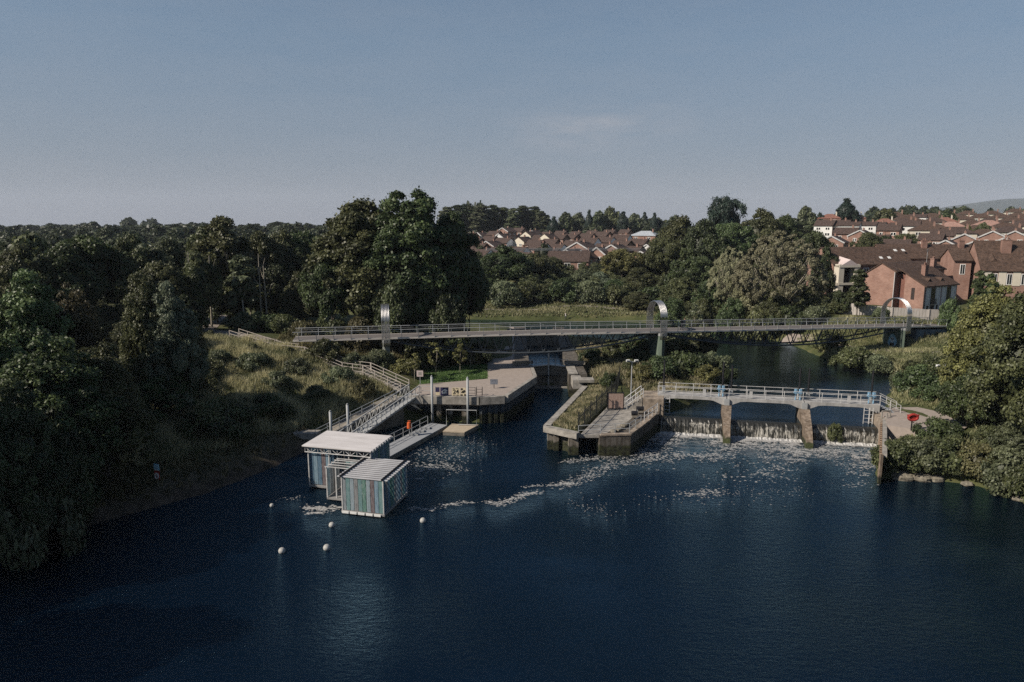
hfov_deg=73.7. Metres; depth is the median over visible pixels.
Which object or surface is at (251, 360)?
shrub
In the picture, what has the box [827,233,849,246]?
house
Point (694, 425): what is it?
falling water
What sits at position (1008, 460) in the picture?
shrub
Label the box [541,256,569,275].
tree
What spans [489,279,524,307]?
shrub
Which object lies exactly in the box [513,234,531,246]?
house
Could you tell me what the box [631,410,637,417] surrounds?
winch
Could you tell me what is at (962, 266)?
window
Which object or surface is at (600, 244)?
house
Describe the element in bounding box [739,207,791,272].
tree
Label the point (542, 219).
tree
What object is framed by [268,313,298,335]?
shrub
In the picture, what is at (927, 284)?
brick house
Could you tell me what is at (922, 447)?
shrub
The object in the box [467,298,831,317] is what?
meadow grass
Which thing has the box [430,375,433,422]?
mooring pile
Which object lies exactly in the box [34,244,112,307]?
tree
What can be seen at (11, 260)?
tree
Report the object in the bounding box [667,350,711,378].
shrub
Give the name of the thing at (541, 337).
lock gate
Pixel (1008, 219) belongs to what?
house
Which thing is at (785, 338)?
riverside path
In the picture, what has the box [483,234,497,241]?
house
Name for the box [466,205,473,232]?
tree
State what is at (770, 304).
tree
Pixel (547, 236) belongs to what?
house
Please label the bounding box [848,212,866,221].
house
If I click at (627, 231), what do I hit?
house
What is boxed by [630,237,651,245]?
house
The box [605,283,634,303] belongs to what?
shrub
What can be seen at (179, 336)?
tree
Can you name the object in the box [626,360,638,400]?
light mast
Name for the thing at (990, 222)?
house
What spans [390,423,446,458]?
pontoon
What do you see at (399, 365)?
shrub
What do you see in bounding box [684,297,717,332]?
shrub
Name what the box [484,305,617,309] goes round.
meadow path
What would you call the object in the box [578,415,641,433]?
railing
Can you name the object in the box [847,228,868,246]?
house
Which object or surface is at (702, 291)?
tree
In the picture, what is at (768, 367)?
river water
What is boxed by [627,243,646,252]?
house
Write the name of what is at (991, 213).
house
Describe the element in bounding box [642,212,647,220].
tree
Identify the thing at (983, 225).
tree
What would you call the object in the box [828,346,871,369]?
shrub
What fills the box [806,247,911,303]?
brick house
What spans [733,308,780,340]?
shrub
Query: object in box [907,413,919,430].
lifebuoy station
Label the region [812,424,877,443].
falling water
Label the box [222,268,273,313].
tree
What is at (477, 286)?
tree
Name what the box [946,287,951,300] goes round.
window
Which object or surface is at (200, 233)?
tree
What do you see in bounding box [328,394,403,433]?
ramp
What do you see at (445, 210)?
tree
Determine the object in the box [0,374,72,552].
tree
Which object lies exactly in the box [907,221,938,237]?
house
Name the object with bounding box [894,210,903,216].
house
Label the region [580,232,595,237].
house
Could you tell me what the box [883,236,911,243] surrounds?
house
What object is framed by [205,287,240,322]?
tree
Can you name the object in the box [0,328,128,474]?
tree
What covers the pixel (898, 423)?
weir pavement
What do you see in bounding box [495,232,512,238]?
house
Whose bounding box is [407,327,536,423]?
quay
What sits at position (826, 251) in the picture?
tree
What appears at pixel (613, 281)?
tree
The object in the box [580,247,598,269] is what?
house
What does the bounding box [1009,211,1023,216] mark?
house
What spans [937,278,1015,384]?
tree
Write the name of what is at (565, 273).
undergrowth
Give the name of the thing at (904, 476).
boulder
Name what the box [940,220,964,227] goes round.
house
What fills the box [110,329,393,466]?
tall grass
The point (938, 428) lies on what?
shrub
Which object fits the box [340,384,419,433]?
gangway
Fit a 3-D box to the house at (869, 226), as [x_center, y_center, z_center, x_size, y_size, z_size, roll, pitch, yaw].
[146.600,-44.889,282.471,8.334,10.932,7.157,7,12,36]
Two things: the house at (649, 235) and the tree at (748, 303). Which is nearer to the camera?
the tree at (748, 303)
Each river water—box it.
[0,389,1023,681]
[427,319,891,426]
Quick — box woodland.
[0,200,1023,309]
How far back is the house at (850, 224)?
274.20 m
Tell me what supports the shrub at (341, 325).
on the ground at (264, 460)
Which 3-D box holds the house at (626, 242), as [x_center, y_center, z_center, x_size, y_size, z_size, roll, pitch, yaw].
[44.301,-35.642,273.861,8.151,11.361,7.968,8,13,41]
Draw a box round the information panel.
[490,379,497,383]
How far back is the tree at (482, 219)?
473.78 m
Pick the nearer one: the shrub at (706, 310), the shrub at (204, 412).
the shrub at (204, 412)
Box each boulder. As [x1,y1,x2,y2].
[891,471,913,481]
[913,473,931,482]
[931,475,944,481]
[960,481,972,486]
[1012,496,1022,501]
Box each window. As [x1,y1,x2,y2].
[911,288,914,299]
[930,288,936,304]
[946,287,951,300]
[959,264,965,273]
[1006,274,1012,284]
[1020,274,1023,284]
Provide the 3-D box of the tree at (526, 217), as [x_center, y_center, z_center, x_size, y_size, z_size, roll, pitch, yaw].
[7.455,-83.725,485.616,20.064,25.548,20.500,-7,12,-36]
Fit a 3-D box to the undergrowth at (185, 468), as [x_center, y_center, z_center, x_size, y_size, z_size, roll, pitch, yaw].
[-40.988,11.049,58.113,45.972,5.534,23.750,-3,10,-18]
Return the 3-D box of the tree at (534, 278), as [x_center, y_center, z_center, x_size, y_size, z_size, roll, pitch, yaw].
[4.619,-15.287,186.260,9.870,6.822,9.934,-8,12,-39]
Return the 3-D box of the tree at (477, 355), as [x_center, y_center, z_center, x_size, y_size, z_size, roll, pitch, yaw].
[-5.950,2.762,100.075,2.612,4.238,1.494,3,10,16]
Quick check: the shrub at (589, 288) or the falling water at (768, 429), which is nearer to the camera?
the falling water at (768, 429)
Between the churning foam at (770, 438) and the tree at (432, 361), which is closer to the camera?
the churning foam at (770, 438)
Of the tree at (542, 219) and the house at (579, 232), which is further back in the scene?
the tree at (542, 219)
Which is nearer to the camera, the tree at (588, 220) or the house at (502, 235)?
the house at (502, 235)
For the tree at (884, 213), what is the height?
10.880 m
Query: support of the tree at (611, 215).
on the ground at (264, 460)
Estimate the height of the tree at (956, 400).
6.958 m
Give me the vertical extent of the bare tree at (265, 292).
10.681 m
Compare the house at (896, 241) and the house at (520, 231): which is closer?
the house at (896, 241)
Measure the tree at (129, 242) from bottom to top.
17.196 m
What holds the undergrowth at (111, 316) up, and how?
on the ground at (264, 460)
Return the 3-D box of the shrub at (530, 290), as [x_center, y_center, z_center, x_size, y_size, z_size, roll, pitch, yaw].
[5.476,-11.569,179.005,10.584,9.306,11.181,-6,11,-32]
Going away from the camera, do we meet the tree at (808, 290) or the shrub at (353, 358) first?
the shrub at (353, 358)
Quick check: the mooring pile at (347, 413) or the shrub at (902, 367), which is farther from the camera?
the shrub at (902, 367)
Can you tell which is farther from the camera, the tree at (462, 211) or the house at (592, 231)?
the tree at (462, 211)
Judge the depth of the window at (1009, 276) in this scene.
140.51 m
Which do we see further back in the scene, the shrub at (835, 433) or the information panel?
the information panel
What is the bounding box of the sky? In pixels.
[0,0,1023,225]
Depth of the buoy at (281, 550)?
50.66 m
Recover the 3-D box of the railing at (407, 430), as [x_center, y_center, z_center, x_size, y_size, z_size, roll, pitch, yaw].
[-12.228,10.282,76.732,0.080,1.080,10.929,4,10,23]
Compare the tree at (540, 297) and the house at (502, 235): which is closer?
the tree at (540, 297)
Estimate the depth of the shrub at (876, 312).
126.36 m
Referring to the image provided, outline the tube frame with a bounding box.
[446,409,476,424]
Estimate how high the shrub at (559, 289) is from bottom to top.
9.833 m
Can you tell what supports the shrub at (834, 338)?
on the ground at (264, 460)
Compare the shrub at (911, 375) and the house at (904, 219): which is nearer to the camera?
the shrub at (911, 375)
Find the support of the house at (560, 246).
on the ground at (264, 460)
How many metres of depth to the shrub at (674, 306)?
149.11 m
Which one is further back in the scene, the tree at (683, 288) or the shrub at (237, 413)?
the tree at (683, 288)
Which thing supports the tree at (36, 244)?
on the ground at (264, 460)
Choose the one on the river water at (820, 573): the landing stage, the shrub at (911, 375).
the landing stage
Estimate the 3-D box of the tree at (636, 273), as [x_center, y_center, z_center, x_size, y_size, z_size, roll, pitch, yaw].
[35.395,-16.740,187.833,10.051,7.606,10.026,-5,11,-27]
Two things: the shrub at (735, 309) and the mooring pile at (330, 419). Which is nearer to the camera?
the mooring pile at (330, 419)
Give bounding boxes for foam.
[285,432,874,513]
[660,431,720,437]
[730,435,801,441]
[813,440,877,446]
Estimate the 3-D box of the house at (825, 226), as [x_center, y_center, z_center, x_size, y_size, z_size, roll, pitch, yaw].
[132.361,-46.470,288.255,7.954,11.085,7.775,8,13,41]
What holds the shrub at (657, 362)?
on the ground at (264, 460)
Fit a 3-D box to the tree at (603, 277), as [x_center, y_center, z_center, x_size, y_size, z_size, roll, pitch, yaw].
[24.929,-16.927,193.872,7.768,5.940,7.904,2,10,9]
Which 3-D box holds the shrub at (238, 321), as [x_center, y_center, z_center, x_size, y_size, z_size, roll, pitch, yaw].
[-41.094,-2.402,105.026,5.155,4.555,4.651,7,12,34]
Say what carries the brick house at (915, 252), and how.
on the ground at (264, 460)
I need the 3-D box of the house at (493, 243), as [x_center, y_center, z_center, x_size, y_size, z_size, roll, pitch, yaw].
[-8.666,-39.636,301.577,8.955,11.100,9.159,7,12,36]
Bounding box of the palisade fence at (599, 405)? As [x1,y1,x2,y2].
[578,366,619,431]
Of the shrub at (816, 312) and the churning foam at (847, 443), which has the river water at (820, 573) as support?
the churning foam at (847, 443)
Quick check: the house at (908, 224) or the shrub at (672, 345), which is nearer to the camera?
the shrub at (672, 345)
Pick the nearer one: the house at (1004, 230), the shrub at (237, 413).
the shrub at (237, 413)
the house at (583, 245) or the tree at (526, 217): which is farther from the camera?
the tree at (526, 217)
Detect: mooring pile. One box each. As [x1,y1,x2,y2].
[329,410,331,430]
[346,403,349,431]
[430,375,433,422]
[466,377,468,423]
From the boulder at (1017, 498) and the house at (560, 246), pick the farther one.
the house at (560, 246)
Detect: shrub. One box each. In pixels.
[0,439,90,570]
[43,491,93,545]
[175,396,231,440]
[194,401,254,441]
[208,349,231,365]
[226,311,258,331]
[234,351,269,370]
[244,310,277,331]
[247,393,295,420]
[260,369,293,388]
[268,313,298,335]
[282,356,310,374]
[287,320,317,337]
[303,384,330,399]
[305,337,342,363]
[309,317,346,341]
[321,365,356,384]
[338,351,369,370]
[341,315,380,354]
[351,376,375,401]
[366,348,394,369]
[388,358,418,374]
[402,342,446,365]
[433,338,474,367]
[467,340,495,361]
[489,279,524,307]
[517,279,550,301]
[542,278,578,303]
[574,278,606,303]
[577,348,601,360]
[599,371,616,387]
[601,340,630,358]
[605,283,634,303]
[619,337,650,360]
[622,291,652,309]
[625,364,655,381]
[635,285,663,309]
[639,355,683,379]
[654,298,692,327]
[664,333,689,354]
[666,310,686,327]
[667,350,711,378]
[679,332,719,355]
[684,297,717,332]
[692,364,721,382]
[704,351,734,368]
[711,297,746,335]
[718,367,738,381]
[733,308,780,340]
[764,303,808,332]
[799,305,829,324]
[811,330,849,349]
[827,422,842,442]
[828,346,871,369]
[864,353,895,373]
[869,438,922,475]
[871,307,890,319]
[888,371,912,388]
[890,364,936,392]
[892,364,910,374]
[901,437,949,469]
[908,375,952,401]
[909,353,957,380]
[911,416,964,438]
[930,435,973,473]
[936,297,962,330]
[955,439,992,478]
[973,446,1023,495]
[995,462,1023,503]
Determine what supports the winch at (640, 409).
on the lock island
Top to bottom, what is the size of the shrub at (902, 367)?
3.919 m
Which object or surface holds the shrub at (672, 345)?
on the ground at (264, 460)
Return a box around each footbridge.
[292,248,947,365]
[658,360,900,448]
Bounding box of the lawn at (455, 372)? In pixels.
[418,364,488,383]
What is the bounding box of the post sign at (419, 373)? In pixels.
[417,371,422,384]
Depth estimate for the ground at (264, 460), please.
74.04 m
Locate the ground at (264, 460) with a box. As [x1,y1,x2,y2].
[0,226,1023,562]
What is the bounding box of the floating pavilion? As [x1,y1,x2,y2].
[302,431,409,516]
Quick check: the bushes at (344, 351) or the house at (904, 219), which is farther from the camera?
the house at (904, 219)
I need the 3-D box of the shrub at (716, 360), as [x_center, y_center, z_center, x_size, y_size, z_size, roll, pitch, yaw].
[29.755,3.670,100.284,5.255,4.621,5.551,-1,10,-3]
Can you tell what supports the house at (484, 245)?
on the ground at (264, 460)
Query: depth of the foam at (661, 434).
72.40 m
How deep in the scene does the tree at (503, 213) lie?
489.15 m
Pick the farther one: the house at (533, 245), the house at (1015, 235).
the house at (533, 245)
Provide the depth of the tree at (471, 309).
116.94 m
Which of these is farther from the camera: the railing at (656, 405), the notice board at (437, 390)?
the notice board at (437, 390)
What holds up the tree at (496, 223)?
on the ground at (264, 460)
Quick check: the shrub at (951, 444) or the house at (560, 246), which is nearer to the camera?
the shrub at (951, 444)
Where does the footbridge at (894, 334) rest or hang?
on the ground at (264, 460)
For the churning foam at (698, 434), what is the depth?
79.19 m
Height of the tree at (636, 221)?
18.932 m
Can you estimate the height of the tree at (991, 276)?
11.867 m
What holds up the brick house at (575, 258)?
on the ground at (264, 460)
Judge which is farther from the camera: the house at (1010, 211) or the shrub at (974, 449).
the house at (1010, 211)
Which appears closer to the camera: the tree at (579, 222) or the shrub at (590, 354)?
the shrub at (590, 354)
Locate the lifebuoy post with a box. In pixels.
[407,422,411,435]
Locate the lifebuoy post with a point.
(409, 426)
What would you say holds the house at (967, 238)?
on the ground at (264, 460)
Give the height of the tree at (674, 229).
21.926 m
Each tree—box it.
[0,231,49,267]
[0,242,61,309]
[0,268,79,394]
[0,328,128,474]
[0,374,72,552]
[14,406,103,536]
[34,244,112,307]
[44,234,133,298]
[50,282,115,355]
[73,338,158,486]
[100,231,158,302]
[118,269,171,416]
[124,260,191,300]
[142,280,209,416]
[147,234,185,272]
[171,293,210,330]
[177,223,217,318]
[181,251,224,310]
[190,215,256,320]
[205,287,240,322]
[209,259,214,326]
[222,254,259,311]
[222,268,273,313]
[248,228,290,274]
[251,262,293,315]
[253,254,264,315]
[260,266,270,314]
[269,227,309,282]
[275,269,321,321]
[286,228,319,272]
[297,258,352,321]
[300,196,404,315]
[358,186,474,341]
[362,267,427,352]
[410,353,420,380]
[412,286,471,349]
[427,342,444,367]
[428,209,490,313]
[437,206,456,220]
[451,204,475,231]
[452,344,467,364]
[465,247,489,330]
[466,204,495,231]
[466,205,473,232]
[466,346,479,363]
[480,243,536,280]
[486,204,504,230]
[487,278,498,285]
[498,207,509,227]
[503,208,523,228]
[515,273,544,287]
[516,205,535,230]
[519,252,556,277]
[528,206,540,228]
[532,211,550,231]
[534,243,551,255]
[535,292,543,299]
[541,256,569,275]
[546,216,560,232]
[557,211,574,231]
[563,277,579,294]
[571,212,584,230]
[571,269,591,281]
[583,210,592,227]
[591,271,610,286]
[592,210,606,227]
[599,247,645,276]
[603,206,620,229]
[603,279,632,293]
[616,211,631,230]
[623,267,657,288]
[628,213,643,233]
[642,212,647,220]
[642,246,659,275]
[645,235,687,275]
[647,214,695,261]
[649,212,660,230]
[659,276,697,302]
[662,255,719,287]
[677,217,729,266]
[685,303,702,333]
[690,279,728,306]
[706,246,752,302]
[707,193,748,225]
[714,222,764,264]
[724,287,763,312]
[731,229,828,304]
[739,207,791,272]
[750,289,788,321]
[777,215,802,258]
[790,285,826,310]
[793,230,836,279]
[797,205,817,232]
[810,245,838,294]
[826,290,852,312]
[834,198,860,221]
[846,269,871,315]
[848,232,885,246]
[871,208,896,220]
[892,233,918,243]
[934,372,991,426]
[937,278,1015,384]
[939,210,959,220]
[941,343,958,370]
[960,291,1023,429]
[966,383,1008,425]
[967,270,986,309]
[971,222,990,230]
[981,273,999,294]
[985,421,1023,459]
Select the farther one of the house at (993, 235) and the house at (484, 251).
the house at (484, 251)
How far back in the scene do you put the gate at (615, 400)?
81.62 m
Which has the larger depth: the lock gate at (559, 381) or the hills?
the hills
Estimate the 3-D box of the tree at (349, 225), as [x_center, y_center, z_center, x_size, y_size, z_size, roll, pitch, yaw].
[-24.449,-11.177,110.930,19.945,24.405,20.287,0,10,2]
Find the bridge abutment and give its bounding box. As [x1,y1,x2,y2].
[906,328,947,340]
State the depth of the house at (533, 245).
270.50 m
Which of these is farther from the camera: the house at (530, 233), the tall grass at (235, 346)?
the house at (530, 233)
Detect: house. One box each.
[470,241,489,249]
[473,247,492,257]
[477,231,486,237]
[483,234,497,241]
[484,239,502,248]
[486,229,501,235]
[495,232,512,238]
[495,235,512,246]
[498,226,516,239]
[511,245,530,251]
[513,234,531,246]
[514,227,527,236]
[520,229,538,237]
[525,237,545,246]
[527,241,552,251]
[531,233,543,239]
[538,232,558,239]
[543,237,562,243]
[547,251,591,269]
[549,241,566,249]
[554,230,568,233]
[555,232,570,242]
[563,239,581,246]
[565,240,596,249]
[568,233,580,239]
[569,230,582,234]
[579,236,601,244]
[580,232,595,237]
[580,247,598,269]
[586,229,598,233]
[591,244,610,267]
[595,230,612,237]
[595,242,614,246]
[597,235,615,243]
[603,228,617,233]
[605,241,632,260]
[611,238,635,245]
[612,233,632,239]
[618,228,633,234]
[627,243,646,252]
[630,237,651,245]
[631,229,657,239]
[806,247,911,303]
[813,218,836,236]
[817,211,841,219]
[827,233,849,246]
[833,217,851,235]
[833,225,859,240]
[837,220,862,229]
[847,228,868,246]
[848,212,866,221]
[861,220,878,233]
[863,250,959,311]
[873,238,971,264]
[876,221,903,238]
[876,232,891,237]
[877,216,894,223]
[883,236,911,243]
[893,213,920,220]
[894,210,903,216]
[895,216,912,221]
[897,217,921,233]
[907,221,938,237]
[908,213,927,219]
[917,231,946,243]
[922,218,932,223]
[926,215,947,223]
[927,211,939,218]
[930,221,948,228]
[930,226,956,239]
[936,237,957,243]
[939,248,973,299]
[940,215,957,222]
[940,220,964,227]
[950,230,975,243]
[951,223,978,237]
[957,213,975,222]
[958,209,976,215]
[960,218,979,225]
[968,237,1023,301]
[970,211,993,220]
[970,217,998,225]
[974,226,993,236]
[976,228,1004,239]
[980,215,1001,222]
[984,209,1002,215]
[991,220,1022,229]
[992,212,1010,219]
[995,223,1023,234]
[1000,214,1023,222]
[1003,207,1022,214]
[1005,229,1023,240]
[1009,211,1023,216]
[1011,221,1023,228]
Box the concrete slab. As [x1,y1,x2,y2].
[288,430,320,440]
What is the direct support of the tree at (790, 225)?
on the ground at (264, 460)
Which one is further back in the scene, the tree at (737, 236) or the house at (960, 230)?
the house at (960, 230)
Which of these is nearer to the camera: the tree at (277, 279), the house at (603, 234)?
the tree at (277, 279)
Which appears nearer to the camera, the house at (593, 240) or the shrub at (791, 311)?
the shrub at (791, 311)
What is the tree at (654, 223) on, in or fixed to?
on the ground at (264, 460)
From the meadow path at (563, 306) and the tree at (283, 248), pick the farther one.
the meadow path at (563, 306)
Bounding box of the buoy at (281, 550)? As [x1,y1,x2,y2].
[278,547,285,553]
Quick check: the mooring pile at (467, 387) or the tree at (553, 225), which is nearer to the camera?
the mooring pile at (467, 387)
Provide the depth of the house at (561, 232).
433.03 m
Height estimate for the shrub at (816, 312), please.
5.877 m
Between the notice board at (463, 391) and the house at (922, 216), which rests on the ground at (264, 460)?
the house at (922, 216)
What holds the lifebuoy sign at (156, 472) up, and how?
on the ground at (264, 460)
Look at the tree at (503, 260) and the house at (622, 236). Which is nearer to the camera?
the tree at (503, 260)
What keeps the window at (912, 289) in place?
in the brick house at (927, 284)
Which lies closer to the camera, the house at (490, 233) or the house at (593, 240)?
the house at (593, 240)
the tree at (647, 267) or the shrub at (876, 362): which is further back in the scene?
the tree at (647, 267)
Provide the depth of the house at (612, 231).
432.82 m
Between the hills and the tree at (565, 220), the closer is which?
the tree at (565, 220)
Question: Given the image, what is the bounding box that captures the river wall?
[877,418,886,483]
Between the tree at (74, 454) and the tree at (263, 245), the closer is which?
the tree at (74, 454)
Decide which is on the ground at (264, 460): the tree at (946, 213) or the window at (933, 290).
the tree at (946, 213)
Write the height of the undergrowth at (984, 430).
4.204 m
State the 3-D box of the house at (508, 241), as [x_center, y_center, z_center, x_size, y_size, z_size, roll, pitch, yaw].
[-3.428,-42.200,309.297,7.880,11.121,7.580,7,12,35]
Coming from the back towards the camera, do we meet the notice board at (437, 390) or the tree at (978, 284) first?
the tree at (978, 284)
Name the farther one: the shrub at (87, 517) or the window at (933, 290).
the window at (933, 290)
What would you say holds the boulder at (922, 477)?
on the ground at (264, 460)
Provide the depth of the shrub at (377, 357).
92.78 m
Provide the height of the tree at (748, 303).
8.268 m
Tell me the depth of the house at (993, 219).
318.57 m
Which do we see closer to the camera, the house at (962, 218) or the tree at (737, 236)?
the tree at (737, 236)
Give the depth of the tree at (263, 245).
123.47 m
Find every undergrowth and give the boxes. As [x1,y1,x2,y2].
[88,300,225,392]
[92,426,306,507]
[477,245,483,266]
[498,262,667,293]
[589,352,725,378]
[655,276,850,314]
[865,351,961,397]
[870,425,1006,481]
[888,396,998,473]
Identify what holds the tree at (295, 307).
on the ground at (264, 460)
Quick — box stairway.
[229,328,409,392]
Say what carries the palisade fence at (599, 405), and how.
on the lock island
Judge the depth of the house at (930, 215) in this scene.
342.15 m
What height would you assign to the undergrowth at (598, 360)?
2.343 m
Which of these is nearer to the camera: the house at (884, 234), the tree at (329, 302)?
the tree at (329, 302)
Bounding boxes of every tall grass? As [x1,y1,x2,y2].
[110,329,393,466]
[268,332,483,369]
[551,382,609,430]
[569,335,724,400]
[797,312,961,408]
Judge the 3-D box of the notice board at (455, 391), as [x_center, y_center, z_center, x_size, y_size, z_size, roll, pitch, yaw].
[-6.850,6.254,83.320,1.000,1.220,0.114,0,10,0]
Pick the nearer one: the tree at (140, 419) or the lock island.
the tree at (140, 419)
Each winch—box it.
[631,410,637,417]
[636,406,643,412]
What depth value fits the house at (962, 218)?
343.33 m
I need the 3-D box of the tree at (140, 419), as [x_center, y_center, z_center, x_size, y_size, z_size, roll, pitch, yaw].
[-35.806,6.915,59.952,8.572,14.338,8.391,-7,12,-37]
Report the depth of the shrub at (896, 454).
65.30 m
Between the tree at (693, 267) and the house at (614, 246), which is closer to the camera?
the tree at (693, 267)
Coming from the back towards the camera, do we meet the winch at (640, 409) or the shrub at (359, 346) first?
the shrub at (359, 346)
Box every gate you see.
[507,325,558,345]
[512,350,584,388]
[607,392,623,408]
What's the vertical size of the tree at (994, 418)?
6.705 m
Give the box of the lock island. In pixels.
[543,327,663,455]
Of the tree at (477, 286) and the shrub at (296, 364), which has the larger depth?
the tree at (477, 286)
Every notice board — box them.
[435,387,439,394]
[440,387,448,394]
[452,387,459,395]
[461,388,465,395]
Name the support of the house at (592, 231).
on the ground at (264, 460)
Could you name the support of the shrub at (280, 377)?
on the ground at (264, 460)
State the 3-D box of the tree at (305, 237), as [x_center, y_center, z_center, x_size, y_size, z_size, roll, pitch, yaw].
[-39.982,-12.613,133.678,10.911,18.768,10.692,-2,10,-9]
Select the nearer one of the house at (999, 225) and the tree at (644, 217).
the house at (999, 225)
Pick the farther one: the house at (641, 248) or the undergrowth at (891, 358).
the house at (641, 248)
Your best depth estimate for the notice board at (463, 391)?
83.20 m
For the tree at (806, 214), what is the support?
on the ground at (264, 460)
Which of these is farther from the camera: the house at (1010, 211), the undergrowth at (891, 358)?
the house at (1010, 211)
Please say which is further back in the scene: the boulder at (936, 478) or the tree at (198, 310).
the tree at (198, 310)
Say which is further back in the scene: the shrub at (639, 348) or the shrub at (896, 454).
the shrub at (639, 348)
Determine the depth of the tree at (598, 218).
475.84 m
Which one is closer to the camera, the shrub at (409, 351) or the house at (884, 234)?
the shrub at (409, 351)
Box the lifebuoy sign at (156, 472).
[154,463,159,479]
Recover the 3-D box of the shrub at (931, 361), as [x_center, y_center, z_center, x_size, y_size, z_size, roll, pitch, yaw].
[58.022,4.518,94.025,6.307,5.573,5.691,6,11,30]
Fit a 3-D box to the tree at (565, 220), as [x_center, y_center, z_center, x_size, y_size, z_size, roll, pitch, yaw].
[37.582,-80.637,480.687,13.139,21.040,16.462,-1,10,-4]
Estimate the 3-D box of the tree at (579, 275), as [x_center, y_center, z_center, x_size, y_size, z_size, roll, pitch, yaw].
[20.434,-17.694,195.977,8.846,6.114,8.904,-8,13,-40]
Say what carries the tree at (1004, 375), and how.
on the ground at (264, 460)
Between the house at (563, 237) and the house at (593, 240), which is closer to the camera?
the house at (593, 240)
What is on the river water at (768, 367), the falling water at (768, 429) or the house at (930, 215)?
the falling water at (768, 429)
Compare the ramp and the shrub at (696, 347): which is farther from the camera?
the shrub at (696, 347)
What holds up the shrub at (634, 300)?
on the ground at (264, 460)
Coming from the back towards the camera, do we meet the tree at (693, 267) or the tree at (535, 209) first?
the tree at (535, 209)
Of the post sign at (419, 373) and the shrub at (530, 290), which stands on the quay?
the post sign at (419, 373)
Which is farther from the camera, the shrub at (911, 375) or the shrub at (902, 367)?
the shrub at (902, 367)
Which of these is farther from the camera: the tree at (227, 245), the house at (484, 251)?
the house at (484, 251)
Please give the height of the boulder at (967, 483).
0.564 m
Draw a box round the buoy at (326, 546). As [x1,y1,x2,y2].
[323,544,329,549]
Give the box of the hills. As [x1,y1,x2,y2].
[939,198,1023,213]
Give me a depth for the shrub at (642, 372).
93.31 m
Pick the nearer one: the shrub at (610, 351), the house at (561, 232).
the shrub at (610, 351)
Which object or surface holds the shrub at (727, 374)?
on the ground at (264, 460)
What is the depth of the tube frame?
81.06 m
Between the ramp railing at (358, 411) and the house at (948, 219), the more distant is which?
the house at (948, 219)
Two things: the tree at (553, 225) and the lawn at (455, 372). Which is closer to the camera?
the lawn at (455, 372)
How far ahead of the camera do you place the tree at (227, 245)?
114.44 m
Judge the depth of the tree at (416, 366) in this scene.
90.27 m
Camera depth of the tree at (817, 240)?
161.95 m
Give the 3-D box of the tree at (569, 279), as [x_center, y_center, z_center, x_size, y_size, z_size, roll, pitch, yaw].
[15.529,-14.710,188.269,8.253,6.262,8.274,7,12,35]
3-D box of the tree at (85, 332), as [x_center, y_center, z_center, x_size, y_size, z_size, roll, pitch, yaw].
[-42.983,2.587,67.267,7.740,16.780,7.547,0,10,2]
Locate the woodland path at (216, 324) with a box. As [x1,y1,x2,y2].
[202,315,289,346]
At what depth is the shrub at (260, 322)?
104.59 m
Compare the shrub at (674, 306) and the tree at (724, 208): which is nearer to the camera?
the shrub at (674, 306)
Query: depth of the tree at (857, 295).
129.36 m
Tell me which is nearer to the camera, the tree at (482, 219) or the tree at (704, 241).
the tree at (704, 241)
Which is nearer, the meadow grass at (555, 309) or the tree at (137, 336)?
the tree at (137, 336)
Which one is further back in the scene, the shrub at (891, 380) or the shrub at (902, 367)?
the shrub at (902, 367)
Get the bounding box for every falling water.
[660,416,721,434]
[730,419,801,439]
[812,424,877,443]
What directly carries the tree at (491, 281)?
on the ground at (264, 460)
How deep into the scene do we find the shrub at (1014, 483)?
60.07 m
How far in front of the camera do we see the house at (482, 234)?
416.43 m
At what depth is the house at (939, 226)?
266.02 m
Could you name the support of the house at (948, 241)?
on the ground at (264, 460)
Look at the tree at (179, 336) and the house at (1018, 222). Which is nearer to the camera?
the tree at (179, 336)
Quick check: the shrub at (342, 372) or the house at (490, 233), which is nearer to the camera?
the shrub at (342, 372)
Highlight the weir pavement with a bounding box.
[879,407,966,441]
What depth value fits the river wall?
66.16 m
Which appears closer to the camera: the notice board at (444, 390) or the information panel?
the notice board at (444, 390)
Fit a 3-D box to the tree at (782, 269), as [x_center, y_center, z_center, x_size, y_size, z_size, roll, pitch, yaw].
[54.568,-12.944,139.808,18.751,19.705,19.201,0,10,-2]
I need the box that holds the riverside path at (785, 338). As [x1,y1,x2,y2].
[782,333,937,352]
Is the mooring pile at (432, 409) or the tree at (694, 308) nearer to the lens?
the mooring pile at (432, 409)
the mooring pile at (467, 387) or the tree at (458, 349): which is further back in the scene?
the tree at (458, 349)
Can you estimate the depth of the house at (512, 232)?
422.36 m
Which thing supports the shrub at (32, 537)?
on the ground at (264, 460)
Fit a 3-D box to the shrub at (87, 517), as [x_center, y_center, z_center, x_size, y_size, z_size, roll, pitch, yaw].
[-34.883,14.652,53.369,4.028,8.882,4.255,-5,11,-27]
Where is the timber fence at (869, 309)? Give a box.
[822,299,939,319]
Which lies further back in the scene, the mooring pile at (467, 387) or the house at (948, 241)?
the house at (948, 241)
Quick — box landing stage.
[443,424,478,435]
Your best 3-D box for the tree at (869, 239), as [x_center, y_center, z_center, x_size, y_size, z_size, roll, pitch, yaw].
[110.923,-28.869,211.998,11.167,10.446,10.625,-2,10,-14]
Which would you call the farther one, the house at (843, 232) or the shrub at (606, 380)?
the house at (843, 232)
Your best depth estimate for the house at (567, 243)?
282.05 m
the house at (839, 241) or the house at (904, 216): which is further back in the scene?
the house at (904, 216)
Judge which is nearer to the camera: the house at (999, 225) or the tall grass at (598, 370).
the tall grass at (598, 370)
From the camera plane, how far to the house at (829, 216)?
322.02 m
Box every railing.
[315,389,396,434]
[389,416,427,441]
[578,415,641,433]
[644,403,657,420]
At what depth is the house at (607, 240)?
291.54 m
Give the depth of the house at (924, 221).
304.88 m
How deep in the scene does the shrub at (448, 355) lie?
100.37 m

